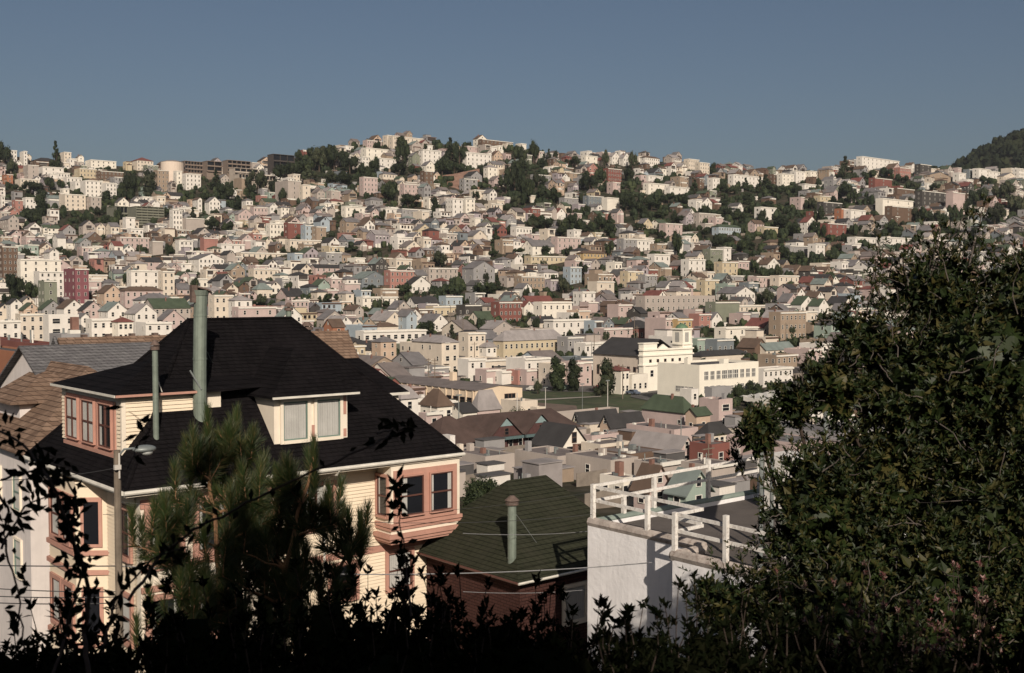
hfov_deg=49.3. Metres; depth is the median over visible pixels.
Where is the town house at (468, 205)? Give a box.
[461,198,475,212]
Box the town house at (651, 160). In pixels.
[640,156,659,166]
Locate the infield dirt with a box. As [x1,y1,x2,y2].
[538,402,577,410]
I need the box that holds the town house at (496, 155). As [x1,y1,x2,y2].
[491,150,502,160]
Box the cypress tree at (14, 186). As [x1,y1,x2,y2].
[5,183,21,190]
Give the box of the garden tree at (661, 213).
[652,209,668,217]
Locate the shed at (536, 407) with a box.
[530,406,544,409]
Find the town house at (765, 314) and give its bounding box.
[761,309,792,317]
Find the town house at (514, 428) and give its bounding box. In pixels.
[457,408,581,446]
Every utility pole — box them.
[621,364,625,398]
[702,444,714,457]
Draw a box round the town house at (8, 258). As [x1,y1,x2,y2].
[0,246,18,278]
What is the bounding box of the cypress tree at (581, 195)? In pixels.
[578,192,586,203]
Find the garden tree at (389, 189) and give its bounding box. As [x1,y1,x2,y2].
[380,179,398,201]
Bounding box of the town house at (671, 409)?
[640,393,690,424]
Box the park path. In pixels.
[535,396,600,399]
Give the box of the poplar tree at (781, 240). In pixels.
[776,238,784,244]
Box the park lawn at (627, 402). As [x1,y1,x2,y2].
[500,391,647,412]
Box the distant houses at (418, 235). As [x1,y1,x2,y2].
[0,131,1023,460]
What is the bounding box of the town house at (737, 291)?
[715,286,755,303]
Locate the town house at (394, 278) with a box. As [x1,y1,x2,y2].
[384,270,414,287]
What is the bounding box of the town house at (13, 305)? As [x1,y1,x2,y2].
[5,298,22,319]
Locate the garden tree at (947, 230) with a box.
[945,225,959,238]
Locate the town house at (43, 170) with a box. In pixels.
[39,166,63,175]
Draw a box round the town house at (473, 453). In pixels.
[456,443,514,473]
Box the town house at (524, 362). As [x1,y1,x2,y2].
[506,356,550,369]
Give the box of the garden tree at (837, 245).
[831,242,841,250]
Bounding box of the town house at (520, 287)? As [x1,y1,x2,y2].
[514,283,532,297]
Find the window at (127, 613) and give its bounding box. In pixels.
[123,591,133,648]
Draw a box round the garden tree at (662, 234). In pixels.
[657,230,666,237]
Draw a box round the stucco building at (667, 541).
[587,450,905,670]
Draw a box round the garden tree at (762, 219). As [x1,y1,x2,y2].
[758,215,768,222]
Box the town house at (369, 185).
[359,177,377,195]
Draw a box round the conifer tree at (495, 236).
[490,228,500,243]
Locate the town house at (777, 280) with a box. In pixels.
[770,275,799,285]
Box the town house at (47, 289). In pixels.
[38,279,57,306]
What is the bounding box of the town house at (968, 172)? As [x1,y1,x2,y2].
[963,169,971,178]
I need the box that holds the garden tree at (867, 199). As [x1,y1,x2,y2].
[862,196,869,204]
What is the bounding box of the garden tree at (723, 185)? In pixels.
[717,182,728,189]
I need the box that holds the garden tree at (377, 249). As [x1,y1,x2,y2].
[372,247,382,251]
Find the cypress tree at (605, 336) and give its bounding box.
[602,331,609,339]
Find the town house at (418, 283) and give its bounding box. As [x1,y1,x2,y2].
[404,276,430,292]
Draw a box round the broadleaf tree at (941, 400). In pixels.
[672,192,1023,672]
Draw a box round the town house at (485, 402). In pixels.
[472,389,501,414]
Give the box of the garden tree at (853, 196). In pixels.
[846,189,857,202]
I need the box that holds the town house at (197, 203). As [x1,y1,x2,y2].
[193,197,202,211]
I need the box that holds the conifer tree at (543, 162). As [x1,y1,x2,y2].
[539,153,547,167]
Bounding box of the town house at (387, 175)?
[379,172,396,179]
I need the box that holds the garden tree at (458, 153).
[452,141,468,163]
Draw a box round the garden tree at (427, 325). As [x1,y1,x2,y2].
[419,320,434,334]
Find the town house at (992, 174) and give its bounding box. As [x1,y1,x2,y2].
[988,171,999,178]
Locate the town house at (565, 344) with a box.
[557,336,583,355]
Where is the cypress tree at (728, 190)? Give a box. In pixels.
[720,186,738,193]
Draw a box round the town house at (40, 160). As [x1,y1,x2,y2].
[29,158,54,164]
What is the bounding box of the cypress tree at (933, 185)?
[929,183,940,189]
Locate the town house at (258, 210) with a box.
[250,207,267,215]
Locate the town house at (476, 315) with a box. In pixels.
[468,311,493,324]
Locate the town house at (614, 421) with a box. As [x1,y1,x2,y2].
[597,411,644,431]
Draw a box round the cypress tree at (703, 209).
[698,204,707,212]
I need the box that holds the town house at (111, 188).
[101,183,116,197]
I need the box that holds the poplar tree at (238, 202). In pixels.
[233,195,242,209]
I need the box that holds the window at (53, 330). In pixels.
[52,329,60,332]
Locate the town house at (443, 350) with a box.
[411,334,458,371]
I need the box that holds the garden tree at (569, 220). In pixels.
[561,212,578,229]
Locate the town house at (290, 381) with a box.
[23,285,465,671]
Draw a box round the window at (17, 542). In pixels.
[12,536,22,579]
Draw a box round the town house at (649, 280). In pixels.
[638,274,657,287]
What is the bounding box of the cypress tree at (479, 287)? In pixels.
[472,281,498,292]
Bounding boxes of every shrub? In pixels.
[0,595,103,672]
[1,613,63,665]
[21,588,145,672]
[22,622,121,672]
[49,607,224,672]
[101,573,216,672]
[134,590,277,672]
[190,575,295,672]
[231,601,405,672]
[241,593,347,672]
[289,556,373,660]
[320,559,418,665]
[323,576,446,672]
[371,570,459,664]
[374,550,421,645]
[393,604,596,672]
[413,584,544,672]
[416,563,483,664]
[476,570,566,650]
[501,593,615,672]
[518,583,582,658]
[565,600,632,672]
[593,603,696,672]
[616,602,797,672]
[624,583,690,671]
[670,569,759,672]
[693,579,777,660]
[714,605,836,672]
[719,601,793,668]
[752,589,834,667]
[766,599,836,670]
[774,568,867,664]
[783,615,918,672]
[788,611,900,672]
[792,599,996,672]
[831,559,887,671]
[889,600,930,670]
[895,620,1004,672]
[920,560,986,666]
[945,621,1023,672]
[971,586,1008,671]
[980,611,1023,672]
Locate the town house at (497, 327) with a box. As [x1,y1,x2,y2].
[479,319,514,334]
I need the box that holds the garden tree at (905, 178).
[897,175,908,182]
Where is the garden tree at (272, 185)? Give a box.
[269,178,277,191]
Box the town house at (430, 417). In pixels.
[419,406,444,423]
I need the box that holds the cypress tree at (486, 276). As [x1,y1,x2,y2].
[483,272,488,281]
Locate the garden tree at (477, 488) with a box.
[460,474,499,508]
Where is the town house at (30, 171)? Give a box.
[23,165,38,178]
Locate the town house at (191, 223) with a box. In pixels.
[182,218,204,229]
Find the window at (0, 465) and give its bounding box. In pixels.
[0,465,1,503]
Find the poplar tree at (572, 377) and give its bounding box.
[566,356,580,390]
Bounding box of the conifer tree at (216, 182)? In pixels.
[208,169,220,189]
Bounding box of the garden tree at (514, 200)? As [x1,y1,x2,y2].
[510,194,520,207]
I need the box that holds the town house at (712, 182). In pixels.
[707,177,719,189]
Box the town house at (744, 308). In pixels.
[739,305,764,314]
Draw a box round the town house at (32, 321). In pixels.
[15,313,44,340]
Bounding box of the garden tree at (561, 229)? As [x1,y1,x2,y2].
[555,225,567,236]
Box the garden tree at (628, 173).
[623,167,634,180]
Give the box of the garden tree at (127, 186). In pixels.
[117,171,137,201]
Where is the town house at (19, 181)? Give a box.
[15,178,38,189]
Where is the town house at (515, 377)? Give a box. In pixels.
[506,369,519,384]
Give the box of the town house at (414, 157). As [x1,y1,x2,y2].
[408,152,419,166]
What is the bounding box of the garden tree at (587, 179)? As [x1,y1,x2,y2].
[582,170,598,188]
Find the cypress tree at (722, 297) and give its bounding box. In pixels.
[718,292,728,299]
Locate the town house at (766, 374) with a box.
[758,366,793,386]
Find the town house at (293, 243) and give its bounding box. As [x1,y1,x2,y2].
[285,239,321,251]
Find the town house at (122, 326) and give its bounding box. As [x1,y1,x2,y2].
[111,316,133,335]
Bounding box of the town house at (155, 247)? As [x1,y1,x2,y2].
[149,241,163,254]
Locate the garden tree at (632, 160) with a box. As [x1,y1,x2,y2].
[628,151,637,169]
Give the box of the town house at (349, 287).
[339,283,360,291]
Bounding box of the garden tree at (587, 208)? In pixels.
[584,205,590,212]
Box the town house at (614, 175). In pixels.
[603,168,621,181]
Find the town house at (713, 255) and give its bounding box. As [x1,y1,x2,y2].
[703,249,722,263]
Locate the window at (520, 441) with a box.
[518,438,522,444]
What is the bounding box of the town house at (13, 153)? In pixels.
[7,150,16,162]
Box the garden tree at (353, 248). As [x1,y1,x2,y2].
[344,246,358,251]
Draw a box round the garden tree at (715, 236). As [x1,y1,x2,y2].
[713,233,721,239]
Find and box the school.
[657,358,758,396]
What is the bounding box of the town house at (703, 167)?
[695,162,709,173]
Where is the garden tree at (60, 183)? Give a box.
[56,179,65,187]
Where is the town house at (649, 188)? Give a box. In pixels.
[643,183,668,194]
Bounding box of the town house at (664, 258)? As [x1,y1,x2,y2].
[647,254,670,265]
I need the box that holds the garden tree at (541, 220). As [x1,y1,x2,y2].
[537,215,553,228]
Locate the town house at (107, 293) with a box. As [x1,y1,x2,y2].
[96,284,119,305]
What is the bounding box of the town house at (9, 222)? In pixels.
[0,215,19,231]
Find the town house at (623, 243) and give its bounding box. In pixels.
[617,238,636,249]
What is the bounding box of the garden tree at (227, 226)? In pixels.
[220,220,233,229]
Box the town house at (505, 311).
[491,302,522,320]
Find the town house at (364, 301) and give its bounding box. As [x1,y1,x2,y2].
[356,296,398,307]
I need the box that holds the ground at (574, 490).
[0,140,1023,516]
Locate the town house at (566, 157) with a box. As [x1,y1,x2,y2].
[561,155,572,164]
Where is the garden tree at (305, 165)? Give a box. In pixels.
[296,157,314,172]
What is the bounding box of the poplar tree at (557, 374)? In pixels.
[547,355,567,391]
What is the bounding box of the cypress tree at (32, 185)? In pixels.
[21,180,44,193]
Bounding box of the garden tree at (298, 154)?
[294,149,302,160]
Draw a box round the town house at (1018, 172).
[1013,168,1023,177]
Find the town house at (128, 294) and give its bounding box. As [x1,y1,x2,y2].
[119,285,162,307]
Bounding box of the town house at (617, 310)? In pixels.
[607,303,632,317]
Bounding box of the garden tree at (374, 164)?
[369,156,379,171]
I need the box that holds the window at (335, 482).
[300,480,336,532]
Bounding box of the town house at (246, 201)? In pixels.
[242,198,252,207]
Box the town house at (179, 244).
[175,240,193,253]
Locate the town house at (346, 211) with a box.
[341,206,366,217]
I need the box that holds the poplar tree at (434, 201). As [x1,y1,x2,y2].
[431,196,438,215]
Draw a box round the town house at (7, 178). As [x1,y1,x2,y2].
[2,174,12,184]
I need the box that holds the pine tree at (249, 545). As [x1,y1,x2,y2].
[122,398,376,661]
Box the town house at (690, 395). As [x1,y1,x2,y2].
[680,388,697,406]
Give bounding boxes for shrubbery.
[1,139,1023,420]
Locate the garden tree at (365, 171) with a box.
[357,161,372,176]
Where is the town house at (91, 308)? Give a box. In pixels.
[76,300,100,318]
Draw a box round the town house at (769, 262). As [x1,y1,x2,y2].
[759,257,780,268]
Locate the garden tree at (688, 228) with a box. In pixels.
[682,223,691,231]
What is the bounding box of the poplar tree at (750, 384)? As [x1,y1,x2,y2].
[745,380,754,393]
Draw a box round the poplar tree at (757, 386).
[753,382,763,392]
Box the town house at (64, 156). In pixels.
[60,152,71,161]
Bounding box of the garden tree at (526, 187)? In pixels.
[516,172,534,204]
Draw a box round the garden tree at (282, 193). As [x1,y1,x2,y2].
[277,188,286,200]
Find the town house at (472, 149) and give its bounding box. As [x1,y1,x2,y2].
[464,146,477,152]
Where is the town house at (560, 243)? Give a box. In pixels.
[551,237,581,253]
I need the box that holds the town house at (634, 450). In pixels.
[595,441,662,458]
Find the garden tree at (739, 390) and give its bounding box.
[731,382,746,400]
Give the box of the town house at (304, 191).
[299,184,310,200]
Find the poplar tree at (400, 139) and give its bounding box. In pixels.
[395,136,404,148]
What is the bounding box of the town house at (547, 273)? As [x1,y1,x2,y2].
[537,269,558,278]
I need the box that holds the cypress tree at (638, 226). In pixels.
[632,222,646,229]
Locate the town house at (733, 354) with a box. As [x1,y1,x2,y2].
[692,349,747,359]
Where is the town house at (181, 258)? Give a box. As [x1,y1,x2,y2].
[172,256,187,259]
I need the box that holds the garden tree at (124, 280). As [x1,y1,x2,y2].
[122,273,126,284]
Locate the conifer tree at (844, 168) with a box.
[837,155,853,179]
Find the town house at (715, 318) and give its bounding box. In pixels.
[705,311,722,327]
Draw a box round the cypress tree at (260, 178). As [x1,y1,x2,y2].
[244,168,268,193]
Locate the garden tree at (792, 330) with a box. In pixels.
[789,326,795,337]
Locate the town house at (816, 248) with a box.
[808,243,825,257]
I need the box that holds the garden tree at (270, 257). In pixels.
[263,255,272,261]
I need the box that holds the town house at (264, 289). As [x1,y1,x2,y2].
[251,283,273,297]
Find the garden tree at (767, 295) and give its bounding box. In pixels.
[759,287,774,303]
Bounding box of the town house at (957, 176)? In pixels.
[953,172,965,181]
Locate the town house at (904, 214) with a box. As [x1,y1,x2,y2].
[885,206,913,222]
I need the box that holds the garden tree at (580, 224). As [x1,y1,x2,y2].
[574,218,593,233]
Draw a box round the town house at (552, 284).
[545,279,559,290]
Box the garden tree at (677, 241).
[671,230,682,253]
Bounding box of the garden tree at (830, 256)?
[825,253,834,260]
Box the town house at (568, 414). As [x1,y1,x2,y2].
[557,407,618,419]
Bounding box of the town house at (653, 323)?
[645,316,678,337]
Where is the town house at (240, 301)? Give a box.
[228,295,251,316]
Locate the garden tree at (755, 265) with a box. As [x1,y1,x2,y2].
[750,259,759,272]
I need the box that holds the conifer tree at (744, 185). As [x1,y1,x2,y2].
[741,177,749,190]
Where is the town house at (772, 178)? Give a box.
[768,174,776,184]
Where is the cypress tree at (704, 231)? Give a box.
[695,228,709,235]
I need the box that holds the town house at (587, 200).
[583,195,602,205]
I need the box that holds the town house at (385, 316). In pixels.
[370,310,397,324]
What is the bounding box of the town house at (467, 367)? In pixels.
[458,358,486,380]
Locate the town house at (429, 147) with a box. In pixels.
[424,145,432,149]
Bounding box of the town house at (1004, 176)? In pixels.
[996,172,1013,182]
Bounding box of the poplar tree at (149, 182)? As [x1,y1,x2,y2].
[141,168,156,196]
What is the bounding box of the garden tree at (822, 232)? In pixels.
[816,224,826,237]
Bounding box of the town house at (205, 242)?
[200,237,218,250]
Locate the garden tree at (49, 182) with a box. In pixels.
[44,176,54,189]
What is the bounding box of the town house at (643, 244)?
[637,239,654,250]
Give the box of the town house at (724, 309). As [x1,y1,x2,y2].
[705,301,739,321]
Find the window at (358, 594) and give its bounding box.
[328,559,359,601]
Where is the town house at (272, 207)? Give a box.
[266,203,277,213]
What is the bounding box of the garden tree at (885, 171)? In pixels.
[880,167,894,177]
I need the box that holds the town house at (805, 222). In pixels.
[799,216,816,232]
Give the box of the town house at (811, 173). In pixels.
[805,171,818,178]
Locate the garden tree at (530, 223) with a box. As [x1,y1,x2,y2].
[526,218,538,226]
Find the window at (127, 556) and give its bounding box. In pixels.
[121,503,132,563]
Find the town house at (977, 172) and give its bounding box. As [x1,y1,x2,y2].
[972,168,989,182]
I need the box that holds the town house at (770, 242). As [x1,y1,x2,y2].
[763,239,784,244]
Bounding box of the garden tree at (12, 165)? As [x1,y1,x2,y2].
[6,157,17,173]
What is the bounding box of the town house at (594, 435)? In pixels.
[583,429,618,440]
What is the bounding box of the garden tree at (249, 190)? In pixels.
[243,182,256,197]
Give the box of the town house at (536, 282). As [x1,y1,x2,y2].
[514,276,545,290]
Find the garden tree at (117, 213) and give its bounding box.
[113,207,121,223]
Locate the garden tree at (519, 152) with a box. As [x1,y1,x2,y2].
[513,144,527,159]
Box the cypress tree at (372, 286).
[367,283,376,293]
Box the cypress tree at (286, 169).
[271,161,295,178]
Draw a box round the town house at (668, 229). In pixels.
[659,223,682,237]
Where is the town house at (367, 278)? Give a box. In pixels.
[352,270,383,288]
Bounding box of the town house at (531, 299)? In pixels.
[521,296,551,303]
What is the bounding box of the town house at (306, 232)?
[301,225,313,239]
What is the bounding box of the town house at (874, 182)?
[868,177,891,187]
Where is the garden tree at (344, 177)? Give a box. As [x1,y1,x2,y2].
[335,170,351,185]
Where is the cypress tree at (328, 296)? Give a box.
[322,292,338,300]
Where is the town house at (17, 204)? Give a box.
[12,200,22,210]
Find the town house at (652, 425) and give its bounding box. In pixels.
[626,419,697,440]
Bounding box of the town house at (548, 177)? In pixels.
[530,174,550,180]
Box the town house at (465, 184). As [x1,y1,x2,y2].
[459,178,477,190]
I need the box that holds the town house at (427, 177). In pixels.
[420,171,433,183]
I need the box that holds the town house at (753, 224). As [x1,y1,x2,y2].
[747,219,763,231]
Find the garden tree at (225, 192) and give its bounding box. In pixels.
[215,182,234,199]
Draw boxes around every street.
[510,385,593,391]
[631,390,656,399]
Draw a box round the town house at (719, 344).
[705,338,734,350]
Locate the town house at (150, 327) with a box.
[136,321,172,335]
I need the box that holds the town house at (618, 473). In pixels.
[600,461,634,505]
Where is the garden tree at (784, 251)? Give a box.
[778,244,790,258]
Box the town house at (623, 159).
[618,152,629,165]
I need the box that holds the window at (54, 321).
[52,318,60,323]
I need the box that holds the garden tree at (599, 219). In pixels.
[593,213,607,228]
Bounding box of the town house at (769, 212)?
[754,207,776,219]
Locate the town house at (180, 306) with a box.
[144,297,190,320]
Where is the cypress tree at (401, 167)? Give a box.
[390,161,406,175]
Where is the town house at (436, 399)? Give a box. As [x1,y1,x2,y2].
[418,388,454,416]
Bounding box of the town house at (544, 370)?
[538,361,564,386]
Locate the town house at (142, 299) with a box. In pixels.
[132,292,169,304]
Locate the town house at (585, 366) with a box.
[563,360,592,385]
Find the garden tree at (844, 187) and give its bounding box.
[838,180,852,194]
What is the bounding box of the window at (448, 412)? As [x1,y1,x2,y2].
[446,409,450,415]
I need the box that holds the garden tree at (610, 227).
[604,220,616,234]
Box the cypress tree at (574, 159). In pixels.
[564,156,579,167]
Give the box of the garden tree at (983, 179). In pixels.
[979,175,991,184]
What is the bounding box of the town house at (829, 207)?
[817,201,841,213]
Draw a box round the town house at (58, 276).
[34,270,63,296]
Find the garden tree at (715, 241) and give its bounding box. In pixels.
[711,237,722,245]
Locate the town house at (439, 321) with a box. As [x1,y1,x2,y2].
[417,312,448,331]
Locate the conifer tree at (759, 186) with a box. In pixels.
[755,176,763,194]
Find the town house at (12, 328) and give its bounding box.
[0,319,21,338]
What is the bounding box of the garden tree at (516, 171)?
[503,160,523,190]
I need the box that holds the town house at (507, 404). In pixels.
[501,397,537,411]
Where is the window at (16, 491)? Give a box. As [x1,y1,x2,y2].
[11,476,21,511]
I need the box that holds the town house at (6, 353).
[0,345,17,372]
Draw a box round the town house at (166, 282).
[158,271,174,294]
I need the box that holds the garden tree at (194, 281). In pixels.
[190,277,198,285]
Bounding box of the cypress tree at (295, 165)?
[290,162,297,172]
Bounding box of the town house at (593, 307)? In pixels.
[580,302,598,312]
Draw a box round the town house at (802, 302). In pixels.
[790,295,811,310]
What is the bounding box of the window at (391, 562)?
[385,547,414,592]
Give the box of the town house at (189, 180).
[182,173,200,189]
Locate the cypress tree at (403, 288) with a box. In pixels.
[395,282,412,292]
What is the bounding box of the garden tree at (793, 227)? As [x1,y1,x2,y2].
[787,221,801,234]
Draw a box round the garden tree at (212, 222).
[204,216,220,229]
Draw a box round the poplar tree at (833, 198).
[830,195,837,202]
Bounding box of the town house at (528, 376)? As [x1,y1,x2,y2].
[515,368,537,384]
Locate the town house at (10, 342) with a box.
[0,330,48,346]
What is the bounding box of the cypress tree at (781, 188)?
[771,184,788,194]
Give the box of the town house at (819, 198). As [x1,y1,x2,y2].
[814,195,830,201]
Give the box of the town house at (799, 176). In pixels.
[790,171,804,182]
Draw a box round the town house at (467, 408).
[452,402,478,418]
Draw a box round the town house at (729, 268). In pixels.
[714,261,738,274]
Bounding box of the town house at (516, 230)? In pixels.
[510,226,532,235]
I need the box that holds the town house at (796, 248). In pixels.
[782,245,807,257]
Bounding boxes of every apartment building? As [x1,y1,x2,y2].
[54,172,69,178]
[59,194,85,210]
[61,177,81,183]
[70,181,79,190]
[80,180,102,195]
[96,171,123,179]
[106,206,127,219]
[116,237,149,249]
[128,206,163,224]
[153,170,168,191]
[169,209,182,228]
[181,161,202,175]
[202,161,221,179]
[222,160,250,176]
[229,167,258,183]
[233,173,275,187]
[236,252,286,258]
[266,223,283,237]
[267,154,294,175]
[284,222,303,238]
[361,147,387,161]
[389,135,422,148]
[419,149,441,166]
[446,198,463,216]
[458,332,486,356]
[462,152,491,167]
[478,139,512,145]
[492,328,561,357]
[543,318,611,335]
[614,256,647,266]
[728,174,762,186]
[758,353,798,366]
[820,223,846,237]
[834,208,855,219]
[856,156,899,169]
[915,190,945,208]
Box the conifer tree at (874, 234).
[871,228,877,237]
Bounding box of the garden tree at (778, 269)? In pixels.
[774,263,783,274]
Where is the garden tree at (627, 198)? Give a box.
[619,190,635,210]
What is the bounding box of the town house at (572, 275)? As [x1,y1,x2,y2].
[563,267,581,284]
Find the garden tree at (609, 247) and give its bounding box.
[603,239,614,255]
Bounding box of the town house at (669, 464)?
[634,453,683,479]
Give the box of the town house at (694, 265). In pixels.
[681,259,705,276]
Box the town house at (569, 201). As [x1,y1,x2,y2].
[559,197,581,204]
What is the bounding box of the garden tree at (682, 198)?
[677,194,689,203]
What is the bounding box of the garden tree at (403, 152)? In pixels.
[394,140,409,164]
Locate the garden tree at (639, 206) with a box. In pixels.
[632,199,646,213]
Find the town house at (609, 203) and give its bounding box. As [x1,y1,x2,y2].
[602,197,619,210]
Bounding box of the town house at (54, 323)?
[43,314,78,341]
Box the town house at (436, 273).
[422,267,458,283]
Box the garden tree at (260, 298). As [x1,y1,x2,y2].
[255,293,266,305]
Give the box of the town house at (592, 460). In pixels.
[566,448,637,479]
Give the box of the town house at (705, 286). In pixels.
[696,279,719,295]
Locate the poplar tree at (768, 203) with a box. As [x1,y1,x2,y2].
[763,200,773,206]
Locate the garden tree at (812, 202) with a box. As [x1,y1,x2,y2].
[807,196,816,208]
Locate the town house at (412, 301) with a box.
[406,296,439,306]
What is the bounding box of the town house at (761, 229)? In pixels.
[757,226,778,237]
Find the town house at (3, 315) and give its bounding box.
[0,302,6,319]
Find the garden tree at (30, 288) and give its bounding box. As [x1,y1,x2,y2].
[23,280,37,297]
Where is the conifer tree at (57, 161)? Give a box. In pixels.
[49,140,62,167]
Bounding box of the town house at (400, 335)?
[355,329,426,342]
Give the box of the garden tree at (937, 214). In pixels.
[932,210,948,222]
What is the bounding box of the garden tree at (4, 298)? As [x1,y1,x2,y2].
[1,294,10,302]
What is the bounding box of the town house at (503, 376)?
[495,369,511,384]
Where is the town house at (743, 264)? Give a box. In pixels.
[730,261,749,269]
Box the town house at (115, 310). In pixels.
[98,302,126,318]
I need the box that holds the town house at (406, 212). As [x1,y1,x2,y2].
[397,208,432,216]
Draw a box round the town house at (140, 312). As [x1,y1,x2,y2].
[124,302,157,332]
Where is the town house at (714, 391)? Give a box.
[705,385,730,396]
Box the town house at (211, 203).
[205,197,219,213]
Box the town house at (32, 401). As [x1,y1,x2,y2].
[0,361,96,657]
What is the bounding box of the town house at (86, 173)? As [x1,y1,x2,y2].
[74,168,96,178]
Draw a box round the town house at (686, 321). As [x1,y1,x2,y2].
[672,318,692,327]
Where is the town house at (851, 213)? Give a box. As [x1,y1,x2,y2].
[844,209,865,219]
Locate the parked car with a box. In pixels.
[625,389,640,394]
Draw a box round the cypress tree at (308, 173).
[301,168,317,179]
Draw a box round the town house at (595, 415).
[572,407,617,422]
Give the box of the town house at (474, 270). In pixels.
[461,261,495,283]
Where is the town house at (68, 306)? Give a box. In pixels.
[56,299,81,313]
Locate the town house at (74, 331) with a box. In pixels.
[49,317,88,344]
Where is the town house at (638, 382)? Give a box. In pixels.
[629,373,647,393]
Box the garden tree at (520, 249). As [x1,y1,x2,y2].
[512,247,524,251]
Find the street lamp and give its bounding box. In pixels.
[113,445,155,647]
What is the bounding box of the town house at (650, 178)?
[646,175,662,181]
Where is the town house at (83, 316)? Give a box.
[78,311,89,332]
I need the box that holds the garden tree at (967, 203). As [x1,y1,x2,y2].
[963,196,972,211]
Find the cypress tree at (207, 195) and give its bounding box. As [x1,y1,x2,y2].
[198,190,211,200]
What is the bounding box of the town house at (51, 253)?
[43,247,59,259]
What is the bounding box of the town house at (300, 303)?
[285,300,309,311]
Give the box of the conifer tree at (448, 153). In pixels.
[443,137,458,164]
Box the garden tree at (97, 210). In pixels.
[94,206,103,215]
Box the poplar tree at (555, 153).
[553,150,558,157]
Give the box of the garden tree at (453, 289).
[447,282,464,295]
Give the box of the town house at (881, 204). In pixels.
[875,198,913,214]
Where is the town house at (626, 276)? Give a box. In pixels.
[620,271,643,286]
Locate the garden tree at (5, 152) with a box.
[0,141,11,165]
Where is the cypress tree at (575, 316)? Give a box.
[569,311,579,318]
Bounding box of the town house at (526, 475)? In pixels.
[519,473,530,478]
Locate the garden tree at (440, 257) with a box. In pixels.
[433,250,447,267]
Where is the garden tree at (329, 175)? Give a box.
[321,170,336,182]
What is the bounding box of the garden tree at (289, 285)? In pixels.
[284,281,291,287]
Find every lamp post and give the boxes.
[456,394,461,417]
[580,383,584,408]
[606,380,609,406]
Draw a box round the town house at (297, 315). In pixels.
[275,305,302,323]
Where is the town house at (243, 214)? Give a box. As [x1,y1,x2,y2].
[234,208,252,220]
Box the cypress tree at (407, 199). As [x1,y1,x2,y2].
[400,192,421,207]
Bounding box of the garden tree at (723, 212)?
[717,206,732,216]
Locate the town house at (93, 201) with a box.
[86,196,101,209]
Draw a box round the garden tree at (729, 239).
[723,236,734,243]
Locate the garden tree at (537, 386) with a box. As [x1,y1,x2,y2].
[533,381,542,393]
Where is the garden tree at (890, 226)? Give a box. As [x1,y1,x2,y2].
[883,221,899,232]
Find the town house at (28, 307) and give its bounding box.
[18,301,37,312]
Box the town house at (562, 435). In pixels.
[531,421,586,449]
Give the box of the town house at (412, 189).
[399,183,419,195]
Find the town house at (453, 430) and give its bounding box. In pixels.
[430,416,482,447]
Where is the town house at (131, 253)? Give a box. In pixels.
[126,251,144,255]
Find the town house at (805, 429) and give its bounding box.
[780,416,882,436]
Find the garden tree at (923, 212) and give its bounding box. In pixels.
[915,205,933,222]
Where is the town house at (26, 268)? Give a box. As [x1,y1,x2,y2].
[17,259,61,290]
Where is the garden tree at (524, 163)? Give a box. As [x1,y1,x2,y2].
[509,157,530,174]
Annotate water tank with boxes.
[161,160,183,181]
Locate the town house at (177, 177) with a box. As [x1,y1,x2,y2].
[173,171,181,188]
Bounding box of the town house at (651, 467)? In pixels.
[629,459,669,508]
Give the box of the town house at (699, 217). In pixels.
[693,213,716,223]
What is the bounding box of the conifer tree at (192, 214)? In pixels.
[190,207,196,217]
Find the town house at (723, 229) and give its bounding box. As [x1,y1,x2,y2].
[712,224,740,234]
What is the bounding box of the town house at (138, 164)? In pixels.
[132,157,152,170]
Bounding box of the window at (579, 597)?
[562,580,587,626]
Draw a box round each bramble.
[0,409,108,672]
[0,442,64,493]
[0,475,58,548]
[0,487,37,655]
[43,460,95,672]
[98,533,195,653]
[104,405,151,468]
[127,424,417,600]
[376,417,414,448]
[384,464,413,523]
[384,474,424,616]
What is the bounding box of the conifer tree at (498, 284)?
[494,276,502,291]
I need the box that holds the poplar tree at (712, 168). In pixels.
[709,162,716,173]
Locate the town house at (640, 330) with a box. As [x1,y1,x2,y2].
[618,319,644,337]
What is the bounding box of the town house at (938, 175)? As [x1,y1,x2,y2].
[924,172,950,182]
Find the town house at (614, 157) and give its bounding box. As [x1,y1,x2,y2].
[609,152,619,163]
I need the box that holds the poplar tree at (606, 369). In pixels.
[596,357,615,395]
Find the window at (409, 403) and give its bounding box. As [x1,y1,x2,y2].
[407,401,411,408]
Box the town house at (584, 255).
[575,250,606,260]
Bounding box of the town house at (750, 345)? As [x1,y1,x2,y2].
[736,337,765,354]
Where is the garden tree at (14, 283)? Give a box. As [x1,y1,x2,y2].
[4,272,25,297]
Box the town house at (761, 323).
[745,317,768,333]
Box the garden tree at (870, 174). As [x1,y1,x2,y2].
[861,168,876,178]
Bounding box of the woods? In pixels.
[931,128,1023,174]
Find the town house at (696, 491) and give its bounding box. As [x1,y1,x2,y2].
[663,463,714,504]
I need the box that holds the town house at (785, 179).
[777,173,793,185]
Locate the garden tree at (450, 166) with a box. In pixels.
[444,160,467,173]
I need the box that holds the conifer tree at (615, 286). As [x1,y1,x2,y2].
[613,278,618,291]
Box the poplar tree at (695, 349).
[693,345,698,352]
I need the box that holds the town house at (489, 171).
[483,165,497,178]
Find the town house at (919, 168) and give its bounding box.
[914,164,931,174]
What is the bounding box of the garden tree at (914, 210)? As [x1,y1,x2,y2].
[911,207,918,217]
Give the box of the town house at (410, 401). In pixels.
[399,384,420,414]
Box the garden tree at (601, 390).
[592,385,606,395]
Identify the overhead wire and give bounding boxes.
[0,468,113,480]
[0,565,114,566]
[0,588,114,591]
[0,596,113,597]
[0,602,105,604]
[103,490,599,515]
[122,562,651,574]
[124,502,591,522]
[463,531,587,534]
[463,589,587,592]
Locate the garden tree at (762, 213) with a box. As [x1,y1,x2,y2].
[757,209,765,218]

